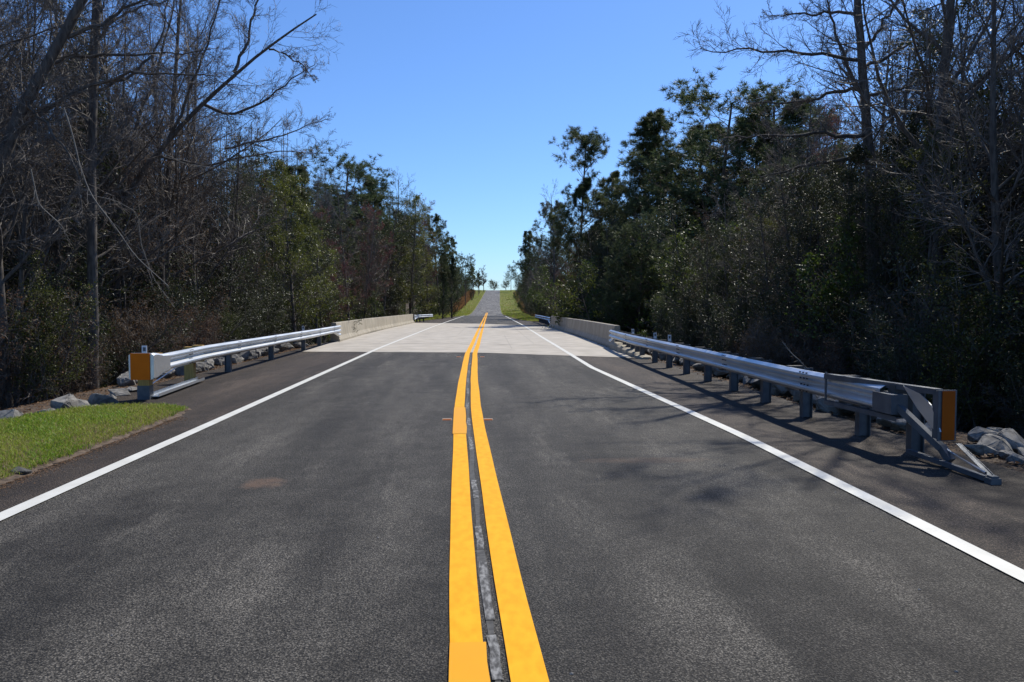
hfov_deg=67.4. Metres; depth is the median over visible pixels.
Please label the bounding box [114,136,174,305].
bare tree
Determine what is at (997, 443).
rock
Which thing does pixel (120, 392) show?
rock
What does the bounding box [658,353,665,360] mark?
rock
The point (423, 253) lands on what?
pine tree
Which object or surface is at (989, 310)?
shrub
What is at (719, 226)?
bare tree
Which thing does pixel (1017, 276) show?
bare tree
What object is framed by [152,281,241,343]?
shrub
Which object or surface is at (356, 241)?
bare tree
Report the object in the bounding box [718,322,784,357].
shrub
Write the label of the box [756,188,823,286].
evergreen tree
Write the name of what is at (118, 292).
bare tree
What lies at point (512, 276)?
pine tree
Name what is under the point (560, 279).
pine tree
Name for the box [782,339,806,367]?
dead branch
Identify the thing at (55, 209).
bare tree
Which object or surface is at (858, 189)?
bare tree
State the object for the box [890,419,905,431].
rock
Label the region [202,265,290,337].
shrub
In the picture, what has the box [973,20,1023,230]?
bare tree
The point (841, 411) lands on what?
rock
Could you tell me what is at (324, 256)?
bare sapling
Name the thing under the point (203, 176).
bare tree
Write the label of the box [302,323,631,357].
bridge deck
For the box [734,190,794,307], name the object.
evergreen tree
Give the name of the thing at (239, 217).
bare tree
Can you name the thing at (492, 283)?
oak tree
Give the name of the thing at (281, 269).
bare tree
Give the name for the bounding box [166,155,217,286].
bare tree
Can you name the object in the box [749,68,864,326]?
bare tree
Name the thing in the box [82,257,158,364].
shrub
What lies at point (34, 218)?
bare tree
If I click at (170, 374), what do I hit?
rock
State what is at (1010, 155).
bare tree
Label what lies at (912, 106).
evergreen tree
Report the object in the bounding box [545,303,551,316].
shrub
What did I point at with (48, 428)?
grass
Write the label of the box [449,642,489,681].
painted yellow road line
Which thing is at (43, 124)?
bare tree
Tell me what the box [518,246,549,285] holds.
pine tree
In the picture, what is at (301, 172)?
pine tree
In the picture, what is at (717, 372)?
rock
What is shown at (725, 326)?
shrub
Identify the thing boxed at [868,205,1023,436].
shrub
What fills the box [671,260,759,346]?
shrub
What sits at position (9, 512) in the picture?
edge line
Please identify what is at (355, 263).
evergreen tree
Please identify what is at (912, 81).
bare tree
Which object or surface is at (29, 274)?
bare sapling
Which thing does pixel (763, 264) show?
shrub
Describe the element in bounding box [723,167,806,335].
evergreen tree
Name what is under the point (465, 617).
yellow line
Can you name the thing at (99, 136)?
bare tree
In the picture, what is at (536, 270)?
bare tree
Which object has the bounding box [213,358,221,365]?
rock
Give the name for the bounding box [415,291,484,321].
grass verge
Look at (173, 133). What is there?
bare tree
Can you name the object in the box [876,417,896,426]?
rock
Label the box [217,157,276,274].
bare tree
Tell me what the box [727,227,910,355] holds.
shrub
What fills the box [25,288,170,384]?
shrub
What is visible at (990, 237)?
bare tree
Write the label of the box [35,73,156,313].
bare tree
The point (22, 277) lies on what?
bare tree
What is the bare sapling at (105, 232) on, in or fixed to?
on the ground at (950, 447)
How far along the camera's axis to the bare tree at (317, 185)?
59.30 m
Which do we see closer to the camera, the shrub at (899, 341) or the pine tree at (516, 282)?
the shrub at (899, 341)
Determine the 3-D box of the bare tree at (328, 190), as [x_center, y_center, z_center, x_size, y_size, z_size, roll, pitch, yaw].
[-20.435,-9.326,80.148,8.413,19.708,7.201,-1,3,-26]
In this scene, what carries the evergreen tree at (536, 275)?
on the ground at (950, 447)
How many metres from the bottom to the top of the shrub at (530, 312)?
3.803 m
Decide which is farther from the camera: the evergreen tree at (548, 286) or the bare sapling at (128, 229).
the evergreen tree at (548, 286)
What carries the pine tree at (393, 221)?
on the ground at (950, 447)
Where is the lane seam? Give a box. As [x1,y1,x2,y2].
[465,353,500,681]
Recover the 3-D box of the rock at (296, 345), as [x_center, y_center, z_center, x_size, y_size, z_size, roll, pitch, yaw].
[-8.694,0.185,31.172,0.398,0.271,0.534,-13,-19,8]
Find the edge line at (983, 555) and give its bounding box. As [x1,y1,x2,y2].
[506,316,1023,581]
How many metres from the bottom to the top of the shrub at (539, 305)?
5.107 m
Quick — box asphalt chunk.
[10,466,31,473]
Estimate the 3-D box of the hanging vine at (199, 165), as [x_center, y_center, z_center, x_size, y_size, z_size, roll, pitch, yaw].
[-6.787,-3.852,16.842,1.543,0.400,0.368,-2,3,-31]
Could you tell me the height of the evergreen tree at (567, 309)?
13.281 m
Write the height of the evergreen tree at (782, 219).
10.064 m
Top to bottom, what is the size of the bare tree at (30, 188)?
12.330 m
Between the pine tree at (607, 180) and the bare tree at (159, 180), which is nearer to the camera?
the bare tree at (159, 180)
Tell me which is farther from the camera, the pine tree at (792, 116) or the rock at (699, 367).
the pine tree at (792, 116)
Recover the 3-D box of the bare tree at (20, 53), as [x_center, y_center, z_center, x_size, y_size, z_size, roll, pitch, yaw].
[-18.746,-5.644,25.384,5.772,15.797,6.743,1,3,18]
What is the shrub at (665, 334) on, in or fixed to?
on the ground at (950, 447)
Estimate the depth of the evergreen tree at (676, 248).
34.80 m
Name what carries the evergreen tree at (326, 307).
on the ground at (950, 447)
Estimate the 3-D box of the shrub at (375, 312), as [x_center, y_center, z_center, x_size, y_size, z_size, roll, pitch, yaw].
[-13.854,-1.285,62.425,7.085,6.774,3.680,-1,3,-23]
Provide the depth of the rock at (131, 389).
14.87 m
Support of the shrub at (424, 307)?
on the ground at (950, 447)
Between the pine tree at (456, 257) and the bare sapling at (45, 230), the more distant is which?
the pine tree at (456, 257)
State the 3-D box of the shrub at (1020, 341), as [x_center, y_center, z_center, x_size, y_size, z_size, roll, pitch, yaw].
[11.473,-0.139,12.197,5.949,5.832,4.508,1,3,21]
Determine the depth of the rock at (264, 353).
26.14 m
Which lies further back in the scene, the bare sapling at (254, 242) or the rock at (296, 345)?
the bare sapling at (254, 242)
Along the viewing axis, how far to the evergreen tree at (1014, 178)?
19.61 m
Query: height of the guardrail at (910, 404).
1.189 m
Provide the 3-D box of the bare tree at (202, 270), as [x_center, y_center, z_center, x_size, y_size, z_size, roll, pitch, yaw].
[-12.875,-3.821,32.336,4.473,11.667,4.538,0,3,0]
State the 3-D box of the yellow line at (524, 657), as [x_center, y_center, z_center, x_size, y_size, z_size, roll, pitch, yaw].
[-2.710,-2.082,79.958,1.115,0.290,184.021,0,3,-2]
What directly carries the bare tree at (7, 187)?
on the ground at (950, 447)
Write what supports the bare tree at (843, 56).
on the ground at (950, 447)
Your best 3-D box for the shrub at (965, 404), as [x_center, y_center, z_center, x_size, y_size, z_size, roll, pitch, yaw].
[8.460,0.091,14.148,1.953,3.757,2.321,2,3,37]
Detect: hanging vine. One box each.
[30,169,68,239]
[63,107,168,286]
[88,193,143,226]
[136,220,174,307]
[164,153,238,172]
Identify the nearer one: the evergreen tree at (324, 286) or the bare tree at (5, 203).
the bare tree at (5, 203)
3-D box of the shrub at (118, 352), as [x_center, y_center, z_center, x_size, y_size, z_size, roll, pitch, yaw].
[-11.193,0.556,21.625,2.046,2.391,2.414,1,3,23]
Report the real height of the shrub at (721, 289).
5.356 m
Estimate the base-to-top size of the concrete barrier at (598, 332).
0.885 m
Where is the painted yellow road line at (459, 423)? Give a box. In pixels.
[453,407,466,433]
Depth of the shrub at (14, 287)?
20.15 m
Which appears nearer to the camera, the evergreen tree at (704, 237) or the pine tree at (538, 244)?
the evergreen tree at (704, 237)
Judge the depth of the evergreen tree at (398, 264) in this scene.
85.61 m
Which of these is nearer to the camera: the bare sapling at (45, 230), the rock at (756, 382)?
the rock at (756, 382)
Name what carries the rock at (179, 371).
on the ground at (950, 447)
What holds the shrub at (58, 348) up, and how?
on the ground at (950, 447)
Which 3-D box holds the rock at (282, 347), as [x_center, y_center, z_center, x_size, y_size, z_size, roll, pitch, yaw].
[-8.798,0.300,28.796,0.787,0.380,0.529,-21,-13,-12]
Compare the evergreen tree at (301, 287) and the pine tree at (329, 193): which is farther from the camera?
the pine tree at (329, 193)
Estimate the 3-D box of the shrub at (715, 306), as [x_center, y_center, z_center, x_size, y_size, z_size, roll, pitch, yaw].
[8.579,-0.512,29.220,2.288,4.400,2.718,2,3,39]
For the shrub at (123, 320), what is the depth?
21.13 m
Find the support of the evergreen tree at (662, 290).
on the ground at (950, 447)
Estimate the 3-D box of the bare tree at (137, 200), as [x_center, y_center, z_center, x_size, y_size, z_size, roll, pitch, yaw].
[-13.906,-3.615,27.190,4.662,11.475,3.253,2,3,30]
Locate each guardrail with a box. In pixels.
[128,325,340,399]
[413,314,432,321]
[535,315,550,324]
[609,329,1001,484]
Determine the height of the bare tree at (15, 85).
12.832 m
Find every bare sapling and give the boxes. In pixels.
[0,5,63,247]
[0,78,104,329]
[0,106,67,292]
[22,54,132,296]
[25,125,77,310]
[83,132,157,312]
[97,67,190,357]
[97,102,159,313]
[120,88,200,320]
[141,117,213,347]
[149,135,210,296]
[205,107,275,316]
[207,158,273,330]
[229,175,275,326]
[306,216,339,326]
[334,233,358,306]
[342,199,379,318]
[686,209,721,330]
[726,202,771,309]
[745,189,811,317]
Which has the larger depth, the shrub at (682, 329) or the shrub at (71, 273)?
the shrub at (682, 329)
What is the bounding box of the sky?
[0,0,1023,289]
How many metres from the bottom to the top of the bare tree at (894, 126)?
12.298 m
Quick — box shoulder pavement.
[0,315,1023,569]
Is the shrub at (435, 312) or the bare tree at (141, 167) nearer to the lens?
the bare tree at (141, 167)
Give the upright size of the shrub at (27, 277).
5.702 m
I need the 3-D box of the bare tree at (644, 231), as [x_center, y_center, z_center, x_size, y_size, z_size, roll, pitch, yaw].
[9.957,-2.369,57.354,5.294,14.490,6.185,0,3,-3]
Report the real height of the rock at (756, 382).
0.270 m
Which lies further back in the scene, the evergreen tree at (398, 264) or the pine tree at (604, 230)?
the evergreen tree at (398, 264)
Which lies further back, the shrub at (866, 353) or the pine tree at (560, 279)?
the pine tree at (560, 279)
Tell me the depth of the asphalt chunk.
7.48 m
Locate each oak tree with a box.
[489,279,498,289]
[501,280,510,288]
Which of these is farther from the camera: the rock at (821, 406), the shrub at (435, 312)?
the shrub at (435, 312)
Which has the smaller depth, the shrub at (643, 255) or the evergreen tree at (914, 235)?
the evergreen tree at (914, 235)
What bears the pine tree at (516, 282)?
on the ground at (950, 447)
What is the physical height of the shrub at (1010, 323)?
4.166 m
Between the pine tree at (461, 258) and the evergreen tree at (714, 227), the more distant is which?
the pine tree at (461, 258)
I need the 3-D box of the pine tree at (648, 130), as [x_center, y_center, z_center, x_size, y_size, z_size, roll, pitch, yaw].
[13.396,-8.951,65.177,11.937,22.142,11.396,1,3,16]
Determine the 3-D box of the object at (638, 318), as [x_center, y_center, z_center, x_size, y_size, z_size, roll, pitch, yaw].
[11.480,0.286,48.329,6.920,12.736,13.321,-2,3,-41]
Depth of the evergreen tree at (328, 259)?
40.87 m
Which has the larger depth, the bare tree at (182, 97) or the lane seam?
the bare tree at (182, 97)
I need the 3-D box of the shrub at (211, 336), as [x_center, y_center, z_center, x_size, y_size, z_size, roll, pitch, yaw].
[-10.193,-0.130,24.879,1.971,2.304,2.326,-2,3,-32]
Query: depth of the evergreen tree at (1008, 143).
25.34 m
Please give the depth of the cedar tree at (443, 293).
103.33 m
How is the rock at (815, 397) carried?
on the ground at (950, 447)
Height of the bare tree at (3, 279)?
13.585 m
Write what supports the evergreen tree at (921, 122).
on the ground at (950, 447)
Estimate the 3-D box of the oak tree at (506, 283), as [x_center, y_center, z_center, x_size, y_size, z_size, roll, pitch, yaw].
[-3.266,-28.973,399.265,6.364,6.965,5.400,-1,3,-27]
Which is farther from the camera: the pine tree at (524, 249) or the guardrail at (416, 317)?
the pine tree at (524, 249)
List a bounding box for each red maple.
[308,206,370,326]
[311,240,349,339]
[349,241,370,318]
[353,204,396,317]
[400,197,439,318]
[549,244,576,301]
[755,86,873,254]
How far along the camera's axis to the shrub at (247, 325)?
28.97 m
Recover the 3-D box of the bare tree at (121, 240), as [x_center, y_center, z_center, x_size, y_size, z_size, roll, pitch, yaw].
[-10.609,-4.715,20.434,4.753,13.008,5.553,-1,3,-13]
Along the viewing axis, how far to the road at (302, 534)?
5.07 m
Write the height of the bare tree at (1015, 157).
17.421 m
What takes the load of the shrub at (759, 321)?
on the ground at (950, 447)
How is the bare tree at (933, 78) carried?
on the ground at (950, 447)
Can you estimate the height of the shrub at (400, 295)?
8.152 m
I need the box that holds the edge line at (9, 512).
[0,316,461,520]
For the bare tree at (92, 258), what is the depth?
18.46 m
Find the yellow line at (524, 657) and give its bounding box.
[471,313,548,681]
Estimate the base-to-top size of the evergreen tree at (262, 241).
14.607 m
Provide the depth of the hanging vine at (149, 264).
15.11 m
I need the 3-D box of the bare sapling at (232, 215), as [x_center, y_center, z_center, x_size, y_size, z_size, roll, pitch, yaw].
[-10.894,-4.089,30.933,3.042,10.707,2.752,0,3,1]
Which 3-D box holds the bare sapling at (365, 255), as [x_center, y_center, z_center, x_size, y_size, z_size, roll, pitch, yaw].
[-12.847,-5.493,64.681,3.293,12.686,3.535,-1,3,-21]
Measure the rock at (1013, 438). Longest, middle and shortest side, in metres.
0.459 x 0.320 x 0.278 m
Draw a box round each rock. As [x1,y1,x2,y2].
[0,409,22,418]
[50,394,77,409]
[77,399,88,408]
[88,393,118,405]
[108,388,130,395]
[117,372,135,385]
[127,386,136,391]
[156,368,174,378]
[175,364,201,375]
[196,362,208,372]
[203,360,214,369]
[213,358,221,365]
[232,357,241,363]
[236,351,253,360]
[251,353,257,359]
[261,351,267,355]
[274,343,287,351]
[292,342,300,347]
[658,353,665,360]
[674,358,679,364]
[679,358,693,365]
[692,363,703,371]
[712,367,728,376]
[739,374,743,381]
[743,376,750,384]
[751,379,760,385]
[771,383,792,396]
[771,387,780,395]
[793,390,799,402]
[813,394,818,403]
[816,396,839,415]
[834,399,854,415]
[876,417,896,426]
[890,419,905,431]
[963,444,997,456]
[967,426,997,441]
[977,434,1012,456]
[986,427,1002,431]
[996,428,1023,453]
[998,450,1014,458]
[1005,453,1023,465]
[1017,447,1023,455]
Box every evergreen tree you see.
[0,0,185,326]
[153,145,308,343]
[177,113,283,313]
[180,162,259,318]
[233,212,290,310]
[236,189,273,300]
[240,151,324,334]
[243,159,350,346]
[259,219,316,342]
[275,250,324,343]
[281,217,365,344]
[290,228,357,344]
[291,239,349,343]
[318,201,366,298]
[330,237,366,318]
[348,211,407,317]
[356,182,416,316]
[366,231,409,314]
[368,242,406,316]
[381,192,441,315]
[384,210,427,305]
[415,216,445,319]
[518,260,530,305]
[519,282,527,299]
[527,255,547,295]
[528,255,622,342]
[539,256,557,305]
[546,231,721,335]
[546,255,573,312]
[559,230,582,312]
[566,224,612,322]
[566,241,602,316]
[568,218,615,321]
[579,207,622,314]
[589,224,631,321]
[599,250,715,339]
[607,217,708,338]
[646,196,721,332]
[674,219,736,335]
[684,217,761,334]
[687,227,760,324]
[695,220,745,301]
[700,203,756,294]
[705,206,777,335]
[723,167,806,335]
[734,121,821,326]
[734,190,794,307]
[749,173,837,358]
[749,205,804,329]
[754,174,809,259]
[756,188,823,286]
[761,150,862,365]
[769,146,860,322]
[772,166,862,347]
[772,169,865,317]
[781,141,908,372]
[787,142,906,340]
[822,121,963,357]
[824,144,902,330]
[834,121,994,426]
[855,0,1021,310]
[857,102,1015,331]
[861,26,1022,310]
[869,0,1023,426]
[880,54,1023,298]
[939,90,1023,306]
[972,76,1023,274]
[973,52,1023,293]
[986,46,1023,277]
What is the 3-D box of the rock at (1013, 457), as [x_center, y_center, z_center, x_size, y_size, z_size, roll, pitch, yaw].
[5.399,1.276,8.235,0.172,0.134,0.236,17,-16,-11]
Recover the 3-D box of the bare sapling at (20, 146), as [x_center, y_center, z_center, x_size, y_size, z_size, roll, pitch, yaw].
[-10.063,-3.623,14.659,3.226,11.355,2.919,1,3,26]
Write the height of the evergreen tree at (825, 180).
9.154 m
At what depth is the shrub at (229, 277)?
28.56 m
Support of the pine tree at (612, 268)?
on the ground at (950, 447)
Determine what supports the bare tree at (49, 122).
on the ground at (950, 447)
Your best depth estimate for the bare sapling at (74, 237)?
21.99 m
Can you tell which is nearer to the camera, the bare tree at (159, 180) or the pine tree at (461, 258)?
the bare tree at (159, 180)
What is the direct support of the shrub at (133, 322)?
on the ground at (950, 447)
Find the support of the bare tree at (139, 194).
on the ground at (950, 447)
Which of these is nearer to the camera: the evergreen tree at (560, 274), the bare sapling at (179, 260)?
the bare sapling at (179, 260)
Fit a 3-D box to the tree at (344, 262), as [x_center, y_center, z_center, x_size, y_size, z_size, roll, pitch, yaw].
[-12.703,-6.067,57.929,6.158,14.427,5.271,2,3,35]
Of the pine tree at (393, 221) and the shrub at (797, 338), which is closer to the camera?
the shrub at (797, 338)
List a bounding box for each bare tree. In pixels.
[0,0,48,284]
[0,0,77,302]
[0,0,85,258]
[0,0,122,401]
[0,0,140,407]
[0,0,151,409]
[0,0,261,227]
[0,1,75,258]
[0,7,80,274]
[0,42,61,194]
[0,53,55,118]
[1,1,53,231]
[1,3,43,262]
[1,38,78,265]
[5,67,85,308]
[6,0,195,388]
[21,0,190,390]
[34,11,148,305]
[35,31,151,293]
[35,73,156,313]
[35,83,181,310]
[36,101,79,304]
[40,0,205,318]
[50,46,174,287]
[51,0,217,319]
[66,84,183,296]
[66,89,165,312]
[68,71,192,315]
[83,0,231,320]
[98,0,350,290]
[107,0,305,310]
[109,64,217,294]
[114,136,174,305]
[121,1,238,317]
[136,0,280,296]
[137,145,214,288]
[138,82,247,290]
[143,61,265,303]
[148,59,245,286]
[154,106,255,305]
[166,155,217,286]
[191,113,270,309]
[198,159,265,325]
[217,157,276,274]
[233,174,296,344]
[239,204,308,342]
[297,171,356,290]
[310,155,354,257]
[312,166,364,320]
[319,183,350,312]
[338,210,370,307]
[353,207,392,318]
[373,222,398,307]
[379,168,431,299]
[393,198,434,305]
[393,213,415,313]
[478,265,486,291]
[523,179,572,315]
[527,249,545,292]
[631,212,663,261]
[673,0,970,373]
[676,171,753,311]
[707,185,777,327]
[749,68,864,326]
[789,106,858,287]
[811,0,1023,404]
[812,24,1006,303]
[819,0,931,284]
[826,124,896,274]
[839,21,1005,323]
[850,1,1011,272]
[857,0,1023,433]
[860,74,915,262]
[882,0,1023,259]
[884,1,1023,303]
[896,27,987,291]
[900,2,1022,291]
[907,2,1023,236]
[932,0,1023,225]
[953,0,1023,272]
[968,4,1023,192]
[968,113,1023,245]
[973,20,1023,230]
[984,90,1023,205]
[1001,236,1023,316]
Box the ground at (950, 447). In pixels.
[13,291,1023,472]
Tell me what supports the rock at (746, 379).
on the ground at (950, 447)
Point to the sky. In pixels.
(469, 97)
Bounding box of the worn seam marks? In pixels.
[466,363,502,679]
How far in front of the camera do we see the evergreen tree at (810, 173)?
22.26 m
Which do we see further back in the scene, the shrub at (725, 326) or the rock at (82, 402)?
the shrub at (725, 326)
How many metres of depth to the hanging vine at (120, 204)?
14.78 m
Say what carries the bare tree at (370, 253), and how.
on the ground at (950, 447)
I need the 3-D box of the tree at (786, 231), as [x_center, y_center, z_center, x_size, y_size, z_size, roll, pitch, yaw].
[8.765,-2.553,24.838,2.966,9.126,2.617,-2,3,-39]
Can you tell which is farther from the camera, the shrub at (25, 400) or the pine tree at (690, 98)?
the pine tree at (690, 98)
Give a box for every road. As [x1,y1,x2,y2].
[0,316,1023,681]
[469,290,502,315]
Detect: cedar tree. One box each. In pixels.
[435,270,450,318]
[438,256,463,317]
[469,280,475,299]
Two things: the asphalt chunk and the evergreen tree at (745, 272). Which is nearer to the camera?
the asphalt chunk
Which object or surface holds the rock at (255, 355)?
on the ground at (950, 447)
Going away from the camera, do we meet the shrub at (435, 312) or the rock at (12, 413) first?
the rock at (12, 413)
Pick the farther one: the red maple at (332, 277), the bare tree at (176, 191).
the red maple at (332, 277)
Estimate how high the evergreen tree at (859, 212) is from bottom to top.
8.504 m
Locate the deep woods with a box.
[29,41,1013,346]
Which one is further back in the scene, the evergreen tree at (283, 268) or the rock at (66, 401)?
the evergreen tree at (283, 268)
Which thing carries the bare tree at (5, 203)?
on the ground at (950, 447)
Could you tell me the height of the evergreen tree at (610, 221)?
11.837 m
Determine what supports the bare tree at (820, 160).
on the ground at (950, 447)
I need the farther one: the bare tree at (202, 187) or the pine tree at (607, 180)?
the pine tree at (607, 180)
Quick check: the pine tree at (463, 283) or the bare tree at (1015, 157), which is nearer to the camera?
the bare tree at (1015, 157)
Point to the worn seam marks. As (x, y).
(495, 664)
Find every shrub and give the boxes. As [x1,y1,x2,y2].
[0,246,111,404]
[0,280,96,409]
[0,300,81,406]
[0,311,72,409]
[3,229,66,399]
[4,248,115,394]
[5,241,199,391]
[5,279,128,405]
[22,334,113,401]
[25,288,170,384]
[53,294,164,384]
[62,316,120,392]
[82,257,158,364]
[98,297,191,370]
[101,323,159,387]
[104,266,213,344]
[108,242,253,343]
[111,282,217,352]
[111,308,193,376]
[138,252,268,344]
[148,307,221,344]
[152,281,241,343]
[172,305,229,345]
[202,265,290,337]
[211,283,257,343]
[211,293,272,341]
[214,300,245,342]
[215,269,293,339]
[276,305,321,342]
[319,298,367,321]
[329,286,383,321]
[352,271,413,314]
[376,302,397,316]
[378,303,401,315]
[390,278,425,314]
[408,287,436,317]
[412,295,429,318]
[416,285,451,315]
[513,282,533,313]
[523,299,542,315]
[526,278,545,310]
[527,288,552,314]
[532,289,549,315]
[535,298,548,316]
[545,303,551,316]
[549,292,576,316]
[642,289,695,342]
[644,215,841,338]
[655,290,710,346]
[662,313,697,346]
[666,300,725,347]
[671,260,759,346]
[673,295,706,343]
[689,294,773,353]
[693,262,781,338]
[698,318,740,349]
[699,271,755,350]
[701,285,789,356]
[716,265,838,355]
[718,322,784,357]
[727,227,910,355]
[732,327,784,359]
[733,229,813,327]
[734,312,821,367]
[738,309,814,367]
[739,285,781,342]
[746,270,897,366]
[747,251,843,324]
[754,306,829,369]
[782,313,864,374]
[783,173,989,375]
[813,324,876,377]
[815,308,883,376]
[843,308,951,390]
[845,283,1023,421]
[852,284,1023,431]
[863,275,1023,430]
[866,314,966,404]
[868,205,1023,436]
[898,277,1023,435]
[906,245,1023,430]
[919,268,1023,430]
[920,248,1022,425]
[956,273,1023,431]
[1006,248,1023,353]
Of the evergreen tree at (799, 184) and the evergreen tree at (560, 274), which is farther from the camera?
the evergreen tree at (560, 274)
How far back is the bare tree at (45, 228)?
28.18 m
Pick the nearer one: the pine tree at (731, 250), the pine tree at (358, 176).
the pine tree at (731, 250)
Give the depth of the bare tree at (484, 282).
343.88 m
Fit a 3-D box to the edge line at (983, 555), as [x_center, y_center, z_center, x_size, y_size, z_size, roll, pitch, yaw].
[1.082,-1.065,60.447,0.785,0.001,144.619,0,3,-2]
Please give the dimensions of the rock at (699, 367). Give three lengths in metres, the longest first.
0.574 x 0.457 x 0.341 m
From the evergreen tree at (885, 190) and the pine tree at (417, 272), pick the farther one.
the pine tree at (417, 272)
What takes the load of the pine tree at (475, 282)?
on the ground at (950, 447)
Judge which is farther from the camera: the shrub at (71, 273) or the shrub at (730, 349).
the shrub at (730, 349)
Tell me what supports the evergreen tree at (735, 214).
on the ground at (950, 447)
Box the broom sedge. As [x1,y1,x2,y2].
[452,289,538,318]
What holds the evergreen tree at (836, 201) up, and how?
on the ground at (950, 447)
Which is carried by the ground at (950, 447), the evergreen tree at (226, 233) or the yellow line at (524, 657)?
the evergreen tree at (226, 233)
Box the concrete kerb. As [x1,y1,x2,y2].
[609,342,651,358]
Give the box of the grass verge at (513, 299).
[500,290,527,320]
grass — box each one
[0,402,187,478]
[415,290,538,320]
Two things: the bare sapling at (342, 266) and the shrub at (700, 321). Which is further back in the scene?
the bare sapling at (342, 266)
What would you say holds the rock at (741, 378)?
on the ground at (950, 447)
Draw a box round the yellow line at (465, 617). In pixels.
[449,314,485,641]
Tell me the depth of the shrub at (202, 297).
25.92 m
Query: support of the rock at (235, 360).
on the ground at (950, 447)
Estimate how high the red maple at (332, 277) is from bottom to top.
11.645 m
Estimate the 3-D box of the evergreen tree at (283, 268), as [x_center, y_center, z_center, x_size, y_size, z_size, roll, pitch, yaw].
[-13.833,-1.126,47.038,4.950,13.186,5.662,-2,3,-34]
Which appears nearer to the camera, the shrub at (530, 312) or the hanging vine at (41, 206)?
the hanging vine at (41, 206)
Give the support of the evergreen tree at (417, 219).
on the ground at (950, 447)
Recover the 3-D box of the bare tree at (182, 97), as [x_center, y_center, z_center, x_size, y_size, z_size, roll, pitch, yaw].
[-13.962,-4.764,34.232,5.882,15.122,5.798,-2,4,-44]
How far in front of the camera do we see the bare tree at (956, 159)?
21.85 m
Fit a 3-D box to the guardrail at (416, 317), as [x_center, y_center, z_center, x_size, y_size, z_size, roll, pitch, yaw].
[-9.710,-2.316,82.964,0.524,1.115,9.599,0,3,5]
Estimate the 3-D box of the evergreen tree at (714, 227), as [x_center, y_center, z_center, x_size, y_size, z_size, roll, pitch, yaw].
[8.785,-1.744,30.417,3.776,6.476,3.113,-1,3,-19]
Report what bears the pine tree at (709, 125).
on the ground at (950, 447)
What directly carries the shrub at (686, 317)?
on the ground at (950, 447)
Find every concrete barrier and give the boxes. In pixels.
[331,314,414,341]
[549,316,619,346]
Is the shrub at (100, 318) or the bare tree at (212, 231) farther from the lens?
the bare tree at (212, 231)
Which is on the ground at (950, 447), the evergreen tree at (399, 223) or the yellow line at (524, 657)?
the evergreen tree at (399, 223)
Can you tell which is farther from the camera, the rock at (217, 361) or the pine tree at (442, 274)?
the pine tree at (442, 274)
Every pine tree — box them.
[218,147,302,243]
[248,164,341,325]
[293,140,406,266]
[305,185,354,241]
[307,181,345,211]
[322,211,377,303]
[346,174,402,295]
[378,202,413,243]
[385,209,425,265]
[390,215,429,313]
[393,223,438,278]
[423,213,460,314]
[434,258,457,290]
[435,236,460,312]
[455,265,465,292]
[456,252,476,305]
[468,267,478,293]
[475,272,482,295]
[503,264,516,280]
[513,230,541,289]
[513,274,521,287]
[517,275,529,294]
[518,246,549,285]
[523,199,578,311]
[542,125,623,316]
[544,253,568,298]
[567,170,627,288]
[570,226,610,319]
[588,133,679,257]
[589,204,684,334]
[594,237,661,336]
[597,65,816,245]
[603,108,714,272]
[608,244,669,330]
[650,236,711,338]
[651,121,749,256]
[663,89,850,266]
[704,125,792,225]
[705,222,753,291]
[728,148,858,271]
[749,92,860,223]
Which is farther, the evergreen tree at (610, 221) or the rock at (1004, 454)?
the evergreen tree at (610, 221)
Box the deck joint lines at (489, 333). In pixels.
[379,327,586,347]
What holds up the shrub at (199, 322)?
on the ground at (950, 447)
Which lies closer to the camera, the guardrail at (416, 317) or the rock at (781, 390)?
the rock at (781, 390)
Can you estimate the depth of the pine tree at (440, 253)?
117.59 m
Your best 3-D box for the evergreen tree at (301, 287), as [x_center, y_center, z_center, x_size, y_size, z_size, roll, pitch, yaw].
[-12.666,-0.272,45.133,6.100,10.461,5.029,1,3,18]
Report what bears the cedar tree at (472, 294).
on the ground at (950, 447)
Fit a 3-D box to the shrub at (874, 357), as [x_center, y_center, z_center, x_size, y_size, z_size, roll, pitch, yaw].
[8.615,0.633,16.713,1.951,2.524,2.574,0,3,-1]
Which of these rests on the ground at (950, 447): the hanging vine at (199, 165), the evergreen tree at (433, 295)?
the evergreen tree at (433, 295)
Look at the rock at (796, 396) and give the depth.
13.30 m
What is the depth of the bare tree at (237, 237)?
37.37 m
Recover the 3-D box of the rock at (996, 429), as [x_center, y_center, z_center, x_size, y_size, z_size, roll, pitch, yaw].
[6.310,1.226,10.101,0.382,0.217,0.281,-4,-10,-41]
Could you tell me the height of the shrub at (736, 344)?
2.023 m
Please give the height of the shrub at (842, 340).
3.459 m
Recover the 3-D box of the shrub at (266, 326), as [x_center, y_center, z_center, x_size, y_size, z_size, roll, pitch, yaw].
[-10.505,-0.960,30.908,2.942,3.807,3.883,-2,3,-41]
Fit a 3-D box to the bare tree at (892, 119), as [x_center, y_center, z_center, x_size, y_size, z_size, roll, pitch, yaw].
[10.688,-3.260,21.272,4.303,11.223,4.366,-2,3,-36]
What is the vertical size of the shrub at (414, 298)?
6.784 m

